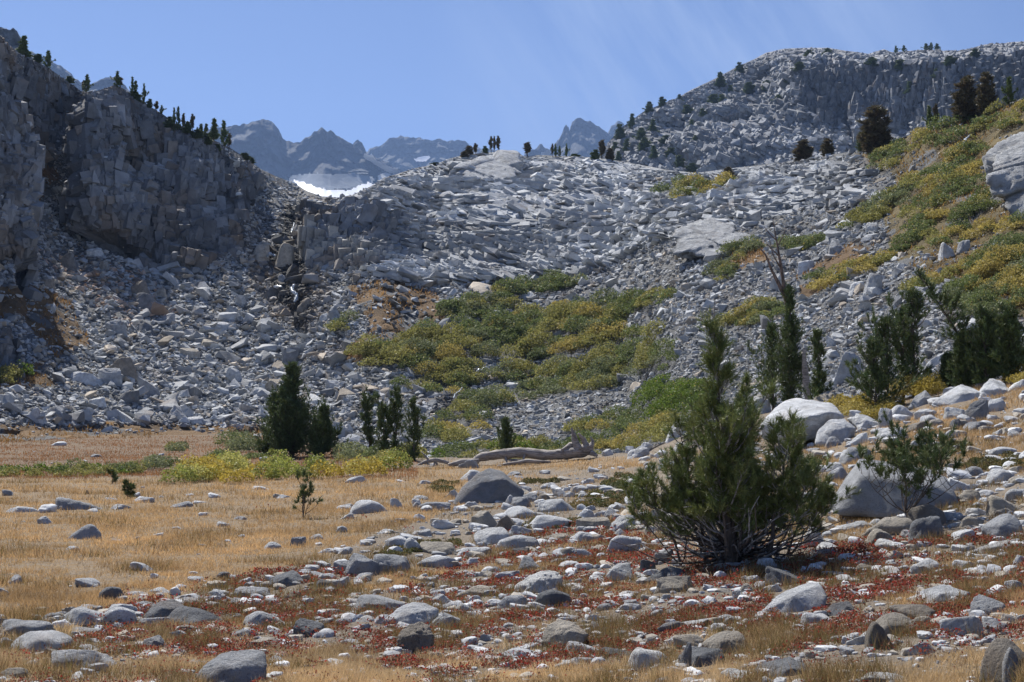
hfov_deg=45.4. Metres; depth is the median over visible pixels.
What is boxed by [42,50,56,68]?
pine tree
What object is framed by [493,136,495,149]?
pine tree
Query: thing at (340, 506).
boulder
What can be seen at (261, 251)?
boulder
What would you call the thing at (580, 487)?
loose stones
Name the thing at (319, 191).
snowfield
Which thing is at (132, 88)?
pine tree
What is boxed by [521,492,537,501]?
boulder
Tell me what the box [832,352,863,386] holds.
boulder
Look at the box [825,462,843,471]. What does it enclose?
boulder
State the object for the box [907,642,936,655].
boulder
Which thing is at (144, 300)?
boulder
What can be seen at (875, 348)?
pine tree
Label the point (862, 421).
boulder
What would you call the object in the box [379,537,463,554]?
heather patch
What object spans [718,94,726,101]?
dwarf pine
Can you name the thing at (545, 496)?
boulder
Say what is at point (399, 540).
boulder
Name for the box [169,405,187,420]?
boulder
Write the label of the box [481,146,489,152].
pine tree
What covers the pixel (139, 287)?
boulder
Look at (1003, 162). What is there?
rock outcrop
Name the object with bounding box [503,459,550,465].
fallen log
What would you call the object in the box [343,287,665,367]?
willow thicket
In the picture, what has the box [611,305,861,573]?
bushy pine
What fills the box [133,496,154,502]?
boulder
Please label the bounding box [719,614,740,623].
boulder
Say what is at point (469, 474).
boulder
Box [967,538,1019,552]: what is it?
boulder
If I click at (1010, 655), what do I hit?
boulder
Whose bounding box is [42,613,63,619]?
boulder
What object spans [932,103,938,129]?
pine tree
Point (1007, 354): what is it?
pine tree
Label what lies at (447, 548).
boulder
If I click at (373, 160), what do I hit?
snow patch
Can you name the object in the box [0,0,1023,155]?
sky
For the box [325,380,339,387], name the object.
boulder
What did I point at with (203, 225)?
cliff face
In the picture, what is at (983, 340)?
pine tree
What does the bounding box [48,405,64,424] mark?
boulder
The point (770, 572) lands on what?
boulder
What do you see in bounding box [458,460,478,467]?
boulder
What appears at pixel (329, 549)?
boulder
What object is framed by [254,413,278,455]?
pine tree
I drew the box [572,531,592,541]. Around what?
boulder
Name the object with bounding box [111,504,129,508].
boulder
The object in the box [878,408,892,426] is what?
boulder
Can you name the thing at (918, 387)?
willow bush
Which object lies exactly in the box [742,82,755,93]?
dwarf pine
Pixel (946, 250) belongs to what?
boulder
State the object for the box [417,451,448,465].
dead branch
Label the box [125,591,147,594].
boulder
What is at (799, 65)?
dwarf pine
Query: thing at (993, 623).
boulder
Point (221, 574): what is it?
boulder
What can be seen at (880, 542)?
boulder
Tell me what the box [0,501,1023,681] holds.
red ground cover
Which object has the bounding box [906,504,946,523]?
boulder
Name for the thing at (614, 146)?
dwarf pine
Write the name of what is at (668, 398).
willow thicket
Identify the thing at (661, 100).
dwarf pine
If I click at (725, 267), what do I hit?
willow thicket
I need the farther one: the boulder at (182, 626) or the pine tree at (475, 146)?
the pine tree at (475, 146)
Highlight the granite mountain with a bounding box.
[599,41,1023,172]
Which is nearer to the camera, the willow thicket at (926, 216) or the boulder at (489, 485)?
the boulder at (489, 485)
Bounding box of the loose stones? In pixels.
[0,383,1023,681]
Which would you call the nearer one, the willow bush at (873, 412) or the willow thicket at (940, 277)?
the willow bush at (873, 412)
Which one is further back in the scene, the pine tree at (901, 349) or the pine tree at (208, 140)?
the pine tree at (208, 140)
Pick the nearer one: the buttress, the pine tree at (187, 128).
the buttress
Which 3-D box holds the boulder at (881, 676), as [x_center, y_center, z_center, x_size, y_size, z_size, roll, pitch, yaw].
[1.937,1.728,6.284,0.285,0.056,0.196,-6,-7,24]
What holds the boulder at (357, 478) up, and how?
on the meadow ground at (92, 573)
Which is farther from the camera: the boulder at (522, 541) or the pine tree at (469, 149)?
the pine tree at (469, 149)
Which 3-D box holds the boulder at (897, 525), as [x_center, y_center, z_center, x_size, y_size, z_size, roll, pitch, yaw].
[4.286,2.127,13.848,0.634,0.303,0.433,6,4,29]
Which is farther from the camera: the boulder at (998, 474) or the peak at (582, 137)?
the peak at (582, 137)
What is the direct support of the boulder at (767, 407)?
on the meadow ground at (92, 573)
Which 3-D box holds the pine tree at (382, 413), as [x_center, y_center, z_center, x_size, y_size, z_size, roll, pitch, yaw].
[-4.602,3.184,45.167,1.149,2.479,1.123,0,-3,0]
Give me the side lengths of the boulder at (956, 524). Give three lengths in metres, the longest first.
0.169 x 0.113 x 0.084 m
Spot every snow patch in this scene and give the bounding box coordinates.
[363,153,399,174]
[378,173,390,179]
[414,156,429,161]
[541,150,550,154]
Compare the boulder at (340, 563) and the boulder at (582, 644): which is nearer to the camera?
the boulder at (582, 644)
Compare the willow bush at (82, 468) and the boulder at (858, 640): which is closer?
the boulder at (858, 640)
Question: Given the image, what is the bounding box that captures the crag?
[0,27,32,59]
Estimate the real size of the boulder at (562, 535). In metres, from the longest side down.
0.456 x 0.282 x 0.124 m
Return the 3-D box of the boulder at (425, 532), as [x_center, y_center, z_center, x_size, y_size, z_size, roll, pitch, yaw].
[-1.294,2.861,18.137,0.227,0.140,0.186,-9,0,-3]
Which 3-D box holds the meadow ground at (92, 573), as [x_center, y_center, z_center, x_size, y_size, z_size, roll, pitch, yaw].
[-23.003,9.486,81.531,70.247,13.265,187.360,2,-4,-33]
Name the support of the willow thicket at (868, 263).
on the mountain slope
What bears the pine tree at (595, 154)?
on the headwall slabs
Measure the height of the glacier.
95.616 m
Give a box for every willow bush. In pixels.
[0,457,146,476]
[140,453,182,468]
[158,446,412,482]
[164,440,190,451]
[202,447,265,459]
[213,428,259,450]
[332,441,428,461]
[823,392,877,415]
[857,393,905,418]
[889,370,950,395]
[1001,364,1023,382]
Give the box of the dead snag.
[758,222,789,315]
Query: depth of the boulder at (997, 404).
26.43 m
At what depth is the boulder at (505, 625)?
9.96 m
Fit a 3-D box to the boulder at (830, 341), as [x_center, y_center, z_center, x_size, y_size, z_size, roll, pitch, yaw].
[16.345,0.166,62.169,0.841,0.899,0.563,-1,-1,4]
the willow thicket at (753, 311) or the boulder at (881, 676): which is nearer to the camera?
the boulder at (881, 676)
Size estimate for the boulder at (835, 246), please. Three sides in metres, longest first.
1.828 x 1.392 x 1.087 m
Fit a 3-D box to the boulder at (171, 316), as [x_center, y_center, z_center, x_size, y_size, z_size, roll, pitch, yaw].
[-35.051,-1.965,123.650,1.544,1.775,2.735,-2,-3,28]
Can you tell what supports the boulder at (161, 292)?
on the mountain slope
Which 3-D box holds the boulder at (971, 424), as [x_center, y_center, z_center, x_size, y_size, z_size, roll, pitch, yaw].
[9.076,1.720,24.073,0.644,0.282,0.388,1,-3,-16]
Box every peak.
[30,51,129,91]
[206,119,403,190]
[524,118,614,156]
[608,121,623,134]
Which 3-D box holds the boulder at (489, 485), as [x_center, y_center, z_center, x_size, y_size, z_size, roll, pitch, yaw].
[-0.506,3.054,25.152,1.509,0.890,1.714,0,-3,0]
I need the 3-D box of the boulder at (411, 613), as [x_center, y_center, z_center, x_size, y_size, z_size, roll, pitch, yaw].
[-0.847,2.344,10.322,0.458,0.257,0.404,0,-3,0]
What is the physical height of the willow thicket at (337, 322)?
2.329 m
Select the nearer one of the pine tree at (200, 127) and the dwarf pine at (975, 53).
the pine tree at (200, 127)
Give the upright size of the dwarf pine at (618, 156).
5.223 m
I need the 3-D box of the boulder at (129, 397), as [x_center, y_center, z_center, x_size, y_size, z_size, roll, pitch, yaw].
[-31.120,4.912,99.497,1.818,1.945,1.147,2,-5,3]
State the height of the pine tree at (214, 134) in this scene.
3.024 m
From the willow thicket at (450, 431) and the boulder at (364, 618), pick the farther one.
the willow thicket at (450, 431)
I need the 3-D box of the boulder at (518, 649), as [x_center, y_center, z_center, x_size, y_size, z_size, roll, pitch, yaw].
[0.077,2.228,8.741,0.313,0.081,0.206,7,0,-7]
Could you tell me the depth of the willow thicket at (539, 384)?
95.32 m
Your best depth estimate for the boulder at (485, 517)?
19.35 m
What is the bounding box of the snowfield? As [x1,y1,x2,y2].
[294,179,372,196]
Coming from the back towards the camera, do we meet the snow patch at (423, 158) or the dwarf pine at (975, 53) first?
the snow patch at (423, 158)
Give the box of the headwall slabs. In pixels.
[343,153,878,284]
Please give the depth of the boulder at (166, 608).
10.69 m
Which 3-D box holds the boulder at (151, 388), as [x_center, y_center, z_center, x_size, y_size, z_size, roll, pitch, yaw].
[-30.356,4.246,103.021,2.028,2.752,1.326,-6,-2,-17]
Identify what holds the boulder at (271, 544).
on the meadow ground at (92, 573)
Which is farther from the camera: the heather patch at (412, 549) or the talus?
the talus
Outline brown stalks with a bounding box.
[0,389,1023,681]
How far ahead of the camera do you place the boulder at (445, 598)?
11.69 m
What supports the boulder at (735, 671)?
on the meadow ground at (92, 573)
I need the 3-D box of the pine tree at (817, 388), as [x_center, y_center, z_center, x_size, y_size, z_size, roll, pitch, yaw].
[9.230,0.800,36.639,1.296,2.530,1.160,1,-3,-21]
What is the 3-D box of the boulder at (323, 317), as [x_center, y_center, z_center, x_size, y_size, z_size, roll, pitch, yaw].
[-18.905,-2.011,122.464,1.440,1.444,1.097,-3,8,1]
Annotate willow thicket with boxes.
[0,359,33,382]
[323,309,359,330]
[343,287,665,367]
[388,354,489,393]
[421,403,493,441]
[428,432,601,458]
[433,368,623,419]
[434,274,537,320]
[479,353,589,381]
[530,269,588,291]
[555,335,678,377]
[561,404,700,450]
[625,285,677,307]
[629,373,723,417]
[649,171,736,198]
[700,257,739,280]
[714,234,766,261]
[715,295,794,326]
[772,232,825,251]
[801,248,896,290]
[835,179,915,227]
[865,97,1023,169]
[888,167,1023,254]
[897,138,991,188]
[897,248,988,290]
[935,231,1023,315]
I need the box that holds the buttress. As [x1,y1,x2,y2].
[297,214,401,261]
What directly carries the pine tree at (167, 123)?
on the cliff face
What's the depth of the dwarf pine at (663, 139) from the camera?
512.13 m
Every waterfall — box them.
[266,252,275,257]
[290,284,298,301]
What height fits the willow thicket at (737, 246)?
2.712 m
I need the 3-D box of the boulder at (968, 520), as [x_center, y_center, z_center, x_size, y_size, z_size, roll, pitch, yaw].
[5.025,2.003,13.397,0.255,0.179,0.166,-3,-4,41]
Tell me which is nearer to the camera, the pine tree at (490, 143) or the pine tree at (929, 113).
the pine tree at (929, 113)
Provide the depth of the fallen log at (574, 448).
42.62 m
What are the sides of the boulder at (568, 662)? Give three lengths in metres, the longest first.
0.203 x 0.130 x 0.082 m
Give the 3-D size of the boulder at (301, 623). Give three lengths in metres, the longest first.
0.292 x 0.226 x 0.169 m
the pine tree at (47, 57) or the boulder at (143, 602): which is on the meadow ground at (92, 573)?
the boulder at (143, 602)
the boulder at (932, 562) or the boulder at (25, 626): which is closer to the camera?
the boulder at (25, 626)
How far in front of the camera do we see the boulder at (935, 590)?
8.97 m
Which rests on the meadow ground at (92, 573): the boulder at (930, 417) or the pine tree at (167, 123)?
the boulder at (930, 417)
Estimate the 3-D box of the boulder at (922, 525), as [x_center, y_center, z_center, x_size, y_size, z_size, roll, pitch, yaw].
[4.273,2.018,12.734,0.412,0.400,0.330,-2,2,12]
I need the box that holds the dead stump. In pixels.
[802,348,811,399]
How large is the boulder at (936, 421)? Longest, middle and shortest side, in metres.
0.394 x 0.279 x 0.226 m
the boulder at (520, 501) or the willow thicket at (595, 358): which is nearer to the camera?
the boulder at (520, 501)
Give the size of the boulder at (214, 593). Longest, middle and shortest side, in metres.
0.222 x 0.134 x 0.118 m
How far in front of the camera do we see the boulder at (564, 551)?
14.96 m
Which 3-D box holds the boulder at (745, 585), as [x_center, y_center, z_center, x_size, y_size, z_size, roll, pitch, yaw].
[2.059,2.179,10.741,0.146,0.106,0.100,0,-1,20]
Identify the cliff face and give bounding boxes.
[0,38,425,377]
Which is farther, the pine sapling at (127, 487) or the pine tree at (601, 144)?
the pine tree at (601, 144)
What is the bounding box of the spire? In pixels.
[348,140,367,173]
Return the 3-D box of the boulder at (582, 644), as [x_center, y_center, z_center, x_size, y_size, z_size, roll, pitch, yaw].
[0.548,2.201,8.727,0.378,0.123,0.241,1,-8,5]
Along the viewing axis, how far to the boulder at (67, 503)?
22.81 m
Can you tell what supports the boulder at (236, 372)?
on the mountain slope
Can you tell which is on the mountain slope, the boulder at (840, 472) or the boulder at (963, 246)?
the boulder at (963, 246)
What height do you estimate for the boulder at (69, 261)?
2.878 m
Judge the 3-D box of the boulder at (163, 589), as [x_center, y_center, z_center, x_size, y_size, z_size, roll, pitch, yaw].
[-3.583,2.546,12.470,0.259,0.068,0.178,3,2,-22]
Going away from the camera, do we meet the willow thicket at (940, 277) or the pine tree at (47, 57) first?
the willow thicket at (940, 277)
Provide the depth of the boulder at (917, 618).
7.96 m
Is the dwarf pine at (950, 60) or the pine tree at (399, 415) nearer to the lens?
the pine tree at (399, 415)
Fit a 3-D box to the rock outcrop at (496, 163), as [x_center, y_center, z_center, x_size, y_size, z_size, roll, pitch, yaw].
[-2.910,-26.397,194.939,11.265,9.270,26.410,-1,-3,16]
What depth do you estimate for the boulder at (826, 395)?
36.01 m
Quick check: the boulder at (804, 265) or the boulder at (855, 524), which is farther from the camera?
the boulder at (804, 265)
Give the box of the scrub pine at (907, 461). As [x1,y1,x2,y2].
[846,407,978,512]
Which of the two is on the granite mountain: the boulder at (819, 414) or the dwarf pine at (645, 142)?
the dwarf pine at (645, 142)
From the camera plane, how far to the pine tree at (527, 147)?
219.21 m
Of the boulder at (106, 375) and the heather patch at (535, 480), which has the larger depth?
the boulder at (106, 375)
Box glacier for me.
[289,173,374,189]
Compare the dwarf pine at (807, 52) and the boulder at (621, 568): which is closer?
the boulder at (621, 568)
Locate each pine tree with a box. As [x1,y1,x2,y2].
[16,35,33,56]
[32,54,43,62]
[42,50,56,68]
[66,76,75,83]
[81,74,93,91]
[110,71,122,87]
[129,76,137,93]
[131,91,143,101]
[141,83,148,103]
[146,99,152,107]
[152,101,158,110]
[163,116,174,128]
[170,108,176,129]
[176,106,181,129]
[180,113,185,127]
[180,121,192,133]
[189,129,205,138]
[190,113,194,129]
[196,124,206,134]
[203,123,210,135]
[204,136,212,144]
[209,118,219,140]
[219,119,229,145]
[225,133,231,149]
[240,152,251,160]
[246,361,327,457]
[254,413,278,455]
[297,402,351,456]
[357,384,380,451]
[372,395,401,454]
[374,385,409,449]
[402,395,426,460]
[459,151,469,156]
[464,145,473,154]
[473,143,477,153]
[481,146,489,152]
[488,136,492,149]
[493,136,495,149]
[496,136,501,148]
[496,416,516,449]
[523,141,531,155]
[557,146,562,156]
[563,144,569,156]
[590,149,600,159]
[598,139,605,158]
[604,148,614,160]
[723,166,736,176]
[745,318,799,410]
[760,282,812,401]
[791,138,814,160]
[796,327,834,399]
[819,138,834,156]
[843,303,934,399]
[848,331,904,405]
[854,131,864,151]
[855,105,895,151]
[885,285,940,395]
[889,303,917,397]
[914,266,973,339]
[920,43,929,50]
[922,105,934,129]
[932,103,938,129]
[933,351,955,386]
[944,326,980,386]
[949,75,978,121]
[963,303,1000,384]
[973,71,998,113]
[982,301,1023,378]
[1000,76,1018,105]
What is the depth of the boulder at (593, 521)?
18.16 m
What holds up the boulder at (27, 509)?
on the meadow ground at (92, 573)
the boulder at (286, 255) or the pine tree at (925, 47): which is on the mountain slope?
the boulder at (286, 255)
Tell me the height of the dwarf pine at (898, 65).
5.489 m
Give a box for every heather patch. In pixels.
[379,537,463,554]
[427,479,459,492]
[517,477,560,483]
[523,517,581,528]
[568,485,630,507]
[599,470,651,488]
[794,455,831,471]
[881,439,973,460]
[954,450,1023,471]
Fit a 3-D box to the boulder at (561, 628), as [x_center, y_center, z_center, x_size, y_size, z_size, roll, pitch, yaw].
[0.394,2.197,9.101,0.366,0.244,0.298,0,-3,0]
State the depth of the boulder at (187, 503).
23.77 m
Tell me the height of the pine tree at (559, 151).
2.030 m
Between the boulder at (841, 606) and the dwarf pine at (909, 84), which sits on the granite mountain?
the dwarf pine at (909, 84)
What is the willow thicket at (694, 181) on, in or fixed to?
on the headwall slabs
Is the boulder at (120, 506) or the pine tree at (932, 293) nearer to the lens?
the boulder at (120, 506)
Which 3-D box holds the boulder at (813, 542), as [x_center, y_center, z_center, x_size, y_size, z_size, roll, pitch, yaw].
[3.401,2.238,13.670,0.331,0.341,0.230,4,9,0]
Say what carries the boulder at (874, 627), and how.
on the meadow ground at (92, 573)
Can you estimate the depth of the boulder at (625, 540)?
15.30 m
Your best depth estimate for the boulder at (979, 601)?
8.18 m
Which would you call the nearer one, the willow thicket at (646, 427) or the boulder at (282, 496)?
the boulder at (282, 496)
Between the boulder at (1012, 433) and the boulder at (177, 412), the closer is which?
the boulder at (1012, 433)
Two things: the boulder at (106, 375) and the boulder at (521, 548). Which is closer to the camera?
the boulder at (521, 548)
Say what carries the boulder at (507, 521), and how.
on the meadow ground at (92, 573)
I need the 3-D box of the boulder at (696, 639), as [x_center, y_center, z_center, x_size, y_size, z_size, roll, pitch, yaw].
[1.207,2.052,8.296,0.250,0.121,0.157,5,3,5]
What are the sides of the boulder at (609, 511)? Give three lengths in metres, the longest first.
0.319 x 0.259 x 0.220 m
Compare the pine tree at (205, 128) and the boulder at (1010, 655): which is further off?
the pine tree at (205, 128)
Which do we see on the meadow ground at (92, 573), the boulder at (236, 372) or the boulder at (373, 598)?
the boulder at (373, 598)
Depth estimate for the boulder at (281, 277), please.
134.49 m
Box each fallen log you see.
[448,459,478,466]
[472,428,597,462]
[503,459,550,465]
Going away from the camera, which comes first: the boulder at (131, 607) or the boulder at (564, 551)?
the boulder at (131, 607)
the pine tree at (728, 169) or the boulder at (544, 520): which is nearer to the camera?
the boulder at (544, 520)
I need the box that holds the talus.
[0,36,1023,456]
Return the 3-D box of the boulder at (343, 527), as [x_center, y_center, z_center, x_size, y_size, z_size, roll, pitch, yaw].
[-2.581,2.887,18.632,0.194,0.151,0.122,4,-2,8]
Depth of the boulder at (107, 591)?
11.79 m
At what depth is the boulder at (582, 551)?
14.97 m
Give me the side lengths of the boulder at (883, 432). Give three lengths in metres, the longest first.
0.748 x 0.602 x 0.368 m
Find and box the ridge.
[366,135,496,170]
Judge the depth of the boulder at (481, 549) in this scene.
15.99 m
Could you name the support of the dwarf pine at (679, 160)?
on the granite mountain
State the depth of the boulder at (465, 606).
11.04 m
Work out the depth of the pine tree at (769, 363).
39.59 m
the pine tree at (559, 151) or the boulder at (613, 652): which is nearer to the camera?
the boulder at (613, 652)
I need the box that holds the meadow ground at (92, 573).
[0,371,1023,681]
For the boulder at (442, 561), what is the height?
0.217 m
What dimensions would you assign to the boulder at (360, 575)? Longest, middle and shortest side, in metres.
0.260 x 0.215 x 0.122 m
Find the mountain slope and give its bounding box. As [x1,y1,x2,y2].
[0,37,1023,457]
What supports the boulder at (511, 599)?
on the meadow ground at (92, 573)
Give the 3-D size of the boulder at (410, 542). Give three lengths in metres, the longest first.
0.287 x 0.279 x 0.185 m
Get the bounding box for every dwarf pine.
[610,142,619,150]
[613,124,626,138]
[614,151,621,160]
[621,138,630,151]
[626,113,635,127]
[632,127,646,139]
[636,137,651,150]
[642,101,653,112]
[647,119,659,131]
[648,145,658,158]
[658,96,666,106]
[658,135,668,145]
[664,147,675,157]
[674,155,685,167]
[682,104,694,113]
[684,163,697,171]
[698,108,706,116]
[706,94,718,102]
[714,71,727,87]
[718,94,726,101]
[728,85,733,91]
[734,62,746,72]
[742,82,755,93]
[761,80,770,90]
[790,61,805,71]
[803,50,814,56]
[821,48,832,54]
[864,56,878,66]
[893,59,906,70]
[903,81,911,94]
[943,55,957,65]
[969,48,981,57]
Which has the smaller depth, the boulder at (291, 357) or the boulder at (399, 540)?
the boulder at (399, 540)
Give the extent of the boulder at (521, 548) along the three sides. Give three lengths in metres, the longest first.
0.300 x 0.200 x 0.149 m
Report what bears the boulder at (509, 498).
on the meadow ground at (92, 573)
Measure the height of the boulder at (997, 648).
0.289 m
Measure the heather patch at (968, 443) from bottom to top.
0.376 m
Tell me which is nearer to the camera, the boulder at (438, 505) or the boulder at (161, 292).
the boulder at (438, 505)
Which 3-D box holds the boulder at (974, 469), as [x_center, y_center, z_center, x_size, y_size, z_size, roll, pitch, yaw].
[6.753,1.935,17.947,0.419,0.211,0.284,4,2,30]
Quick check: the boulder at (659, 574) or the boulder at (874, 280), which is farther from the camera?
the boulder at (874, 280)
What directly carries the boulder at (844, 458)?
on the meadow ground at (92, 573)
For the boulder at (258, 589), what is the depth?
12.30 m
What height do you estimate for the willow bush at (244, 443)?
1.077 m
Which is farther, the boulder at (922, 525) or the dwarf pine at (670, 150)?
the dwarf pine at (670, 150)
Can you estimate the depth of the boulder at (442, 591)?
12.24 m
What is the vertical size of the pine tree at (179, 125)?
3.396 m
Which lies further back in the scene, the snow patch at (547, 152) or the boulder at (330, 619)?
the snow patch at (547, 152)
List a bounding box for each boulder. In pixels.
[0,619,55,635]
[1,667,31,677]
[6,506,36,512]
[9,630,72,652]
[28,407,43,423]
[37,516,51,523]
[41,279,54,289]
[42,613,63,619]
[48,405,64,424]
[51,649,116,668]
[55,497,101,509]
[61,252,78,271]
[64,606,104,624]
[68,524,101,539]
[70,372,102,385]
[71,627,97,633]
[75,578,99,586]
[86,248,102,256]
[89,397,105,408]
[98,368,121,385]
[98,587,123,599]
[99,261,109,269]
[102,607,136,625]
[105,319,127,335]
[105,604,137,611]
[107,357,137,381]
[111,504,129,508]
[117,410,133,421]
[119,390,139,403]
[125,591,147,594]
[131,280,149,293]
[132,319,154,335]
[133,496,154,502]
[135,601,153,605]
[136,293,155,312]
[137,376,159,394]
[137,617,169,624]
[140,635,166,646]
[144,599,183,617]
[150,587,168,592]
[156,288,166,296]
[162,313,174,322]
[167,606,230,624]
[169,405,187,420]
[170,501,193,507]
[176,625,203,632]
[179,348,199,357]
[182,597,200,602]
[187,576,203,581]
[188,416,203,424]
[195,650,266,681]
[200,339,221,348]
[207,590,226,597]
[211,322,229,330]
[216,521,228,526]
[216,572,230,577]
[224,367,241,382]
[231,629,256,636]
[234,516,246,519]
[234,586,270,597]
[243,611,281,627]
[248,637,275,647]
[250,387,264,395]
[253,243,269,261]
[264,542,282,548]
[265,380,277,390]
[269,570,303,586]
[273,242,294,271]
[276,494,289,498]
[278,274,284,281]
[282,347,299,364]
[284,591,300,598]
[290,536,305,545]
[292,618,324,636]
[296,298,312,313]
[305,394,322,403]
[310,534,322,538]
[315,321,323,329]
[316,579,330,587]
[316,618,333,623]
[318,548,333,552]
[319,313,327,320]
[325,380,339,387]
[328,305,339,319]
[332,560,348,573]
[333,578,347,587]
[336,504,352,508]
[336,526,346,531]
[341,513,353,518]
[343,553,379,576]
[345,476,368,482]
[349,500,386,513]
[352,572,373,580]
[354,594,404,611]
[355,615,374,621]
[373,554,409,573]
[383,602,438,624]
[386,535,406,545]
[390,498,401,507]
[396,622,433,652]
[404,537,419,550]
[412,495,427,499]
[412,499,420,504]
[415,556,461,567]
[417,529,431,535]
[418,502,450,510]
[419,480,429,483]
[420,541,456,554]
[429,612,460,628]
[430,589,444,596]
[431,594,450,603]
[446,490,457,496]
[452,468,523,504]
[455,585,493,596]
[456,603,472,612]
[457,547,491,555]
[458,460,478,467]
[460,470,478,480]
[466,557,477,564]
[471,510,497,527]
[472,553,483,557]
[474,527,509,544]
[495,515,515,529]
[495,535,538,548]
[497,595,527,608]
[501,647,535,656]
[503,571,519,575]
[503,622,513,627]
[504,506,538,518]
[505,495,512,503]
[509,525,531,535]
[510,497,531,506]
[513,547,529,553]
[514,570,562,593]
[517,556,538,570]
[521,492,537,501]
[530,514,571,528]
[535,589,570,606]
[537,494,549,499]
[537,499,573,511]
[541,619,588,647]
[543,533,570,539]
[555,657,580,668]
[560,548,572,554]
[567,641,597,654]
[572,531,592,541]
[572,549,592,556]
[575,517,610,528]
[578,509,594,517]
[594,647,630,655]
[602,449,612,455]
[603,507,615,517]
[605,562,632,579]
[606,535,641,552]
[609,514,635,530]
[615,529,623,534]
[625,446,633,452]
[626,647,669,671]
[627,447,649,458]
[639,559,655,573]
[640,442,652,450]
[644,566,688,582]
[653,576,692,593]
[655,549,673,564]
[657,621,685,630]
[665,423,677,442]
[672,634,703,648]
[677,646,724,666]
[678,642,691,665]
[684,618,708,627]
[695,602,708,610]
[701,630,746,652]
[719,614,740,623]
[721,668,750,678]
[732,590,743,597]
[740,583,752,590]
[752,394,770,413]
[755,656,808,676]
[760,398,843,442]
[764,582,826,612]
[765,566,801,584]
[768,584,782,591]
[797,260,813,275]
[800,612,831,624]
[803,527,823,544]
[804,649,825,658]
[807,549,835,557]
[813,391,846,406]
[815,419,855,446]
[825,436,840,448]
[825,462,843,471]
[826,336,835,346]
[826,601,853,615]
[828,238,844,254]
[828,466,847,480]
[831,459,957,517]
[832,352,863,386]
[835,521,870,531]
[839,447,871,464]
[844,432,867,446]
[846,635,864,644]
[847,413,877,429]
[848,281,864,295]
[856,563,871,570]
[861,516,912,535]
[861,672,902,681]
[863,273,882,293]
[864,621,893,649]
[865,223,877,231]
[865,528,892,544]
[874,538,907,549]
[875,612,919,634]
[877,427,908,439]
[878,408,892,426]
[889,604,935,616]
[891,405,912,416]
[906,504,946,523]
[906,558,940,573]
[907,584,969,601]
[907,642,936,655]
[908,390,931,409]
[908,421,925,432]
[908,516,943,541]
[913,409,930,419]
[913,616,930,623]
[920,415,937,421]
[926,353,942,368]
[928,419,942,425]
[932,385,979,405]
[938,242,954,260]
[940,616,983,635]
[942,407,964,419]
[944,512,962,519]
[947,522,960,526]
[949,419,961,427]
[949,478,971,490]
[951,529,976,541]
[955,240,969,253]
[957,490,980,501]
[959,516,983,526]
[963,421,990,429]
[964,466,983,475]
[965,399,988,419]
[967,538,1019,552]
[969,594,1005,615]
[979,378,1008,396]
[979,638,1023,681]
[981,513,1022,537]
[982,617,1007,631]
[986,468,1013,484]
[986,495,1019,515]
[988,398,1007,411]
[988,447,1016,454]
[1002,647,1021,681]
[1004,489,1023,501]
[1004,580,1023,589]
[1008,379,1023,391]
[1008,430,1021,436]
[1012,555,1022,564]
[1016,614,1023,620]
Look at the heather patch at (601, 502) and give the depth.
23.57 m
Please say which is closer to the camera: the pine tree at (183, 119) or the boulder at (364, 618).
the boulder at (364, 618)
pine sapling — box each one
[106,467,119,483]
[120,478,136,497]
[291,468,323,516]
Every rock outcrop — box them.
[448,150,522,178]
[669,218,750,259]
[982,132,1023,219]
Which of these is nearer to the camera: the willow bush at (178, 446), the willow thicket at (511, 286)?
the willow bush at (178, 446)
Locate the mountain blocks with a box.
[600,41,1023,171]
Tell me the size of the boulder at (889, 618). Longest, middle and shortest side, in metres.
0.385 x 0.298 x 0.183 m
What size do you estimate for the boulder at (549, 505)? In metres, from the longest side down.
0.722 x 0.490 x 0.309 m
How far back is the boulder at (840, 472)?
19.73 m
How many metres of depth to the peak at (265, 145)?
3148.35 m
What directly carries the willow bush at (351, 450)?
on the meadow ground at (92, 573)
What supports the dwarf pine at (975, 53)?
on the granite mountain
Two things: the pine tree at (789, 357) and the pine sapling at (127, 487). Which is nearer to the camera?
the pine sapling at (127, 487)
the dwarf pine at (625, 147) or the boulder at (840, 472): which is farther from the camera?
the dwarf pine at (625, 147)
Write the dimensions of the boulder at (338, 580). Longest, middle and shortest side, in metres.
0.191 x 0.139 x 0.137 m
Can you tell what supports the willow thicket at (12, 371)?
on the mountain slope
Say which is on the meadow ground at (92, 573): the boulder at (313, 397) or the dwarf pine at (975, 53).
the boulder at (313, 397)
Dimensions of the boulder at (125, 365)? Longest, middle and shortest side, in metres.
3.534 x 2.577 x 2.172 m
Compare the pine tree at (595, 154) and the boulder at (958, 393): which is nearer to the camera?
the boulder at (958, 393)
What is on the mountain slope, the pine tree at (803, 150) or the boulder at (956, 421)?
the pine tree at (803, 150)
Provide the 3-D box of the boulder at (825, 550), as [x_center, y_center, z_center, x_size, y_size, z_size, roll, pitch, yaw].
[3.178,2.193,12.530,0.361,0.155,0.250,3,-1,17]
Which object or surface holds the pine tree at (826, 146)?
on the mountain slope
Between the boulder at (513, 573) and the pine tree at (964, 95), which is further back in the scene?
the pine tree at (964, 95)
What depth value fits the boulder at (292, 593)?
12.07 m
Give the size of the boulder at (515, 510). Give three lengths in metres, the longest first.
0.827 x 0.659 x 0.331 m
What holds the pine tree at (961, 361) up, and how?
on the meadow ground at (92, 573)
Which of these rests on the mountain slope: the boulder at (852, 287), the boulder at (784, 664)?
the boulder at (852, 287)
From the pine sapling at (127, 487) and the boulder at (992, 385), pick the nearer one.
the pine sapling at (127, 487)

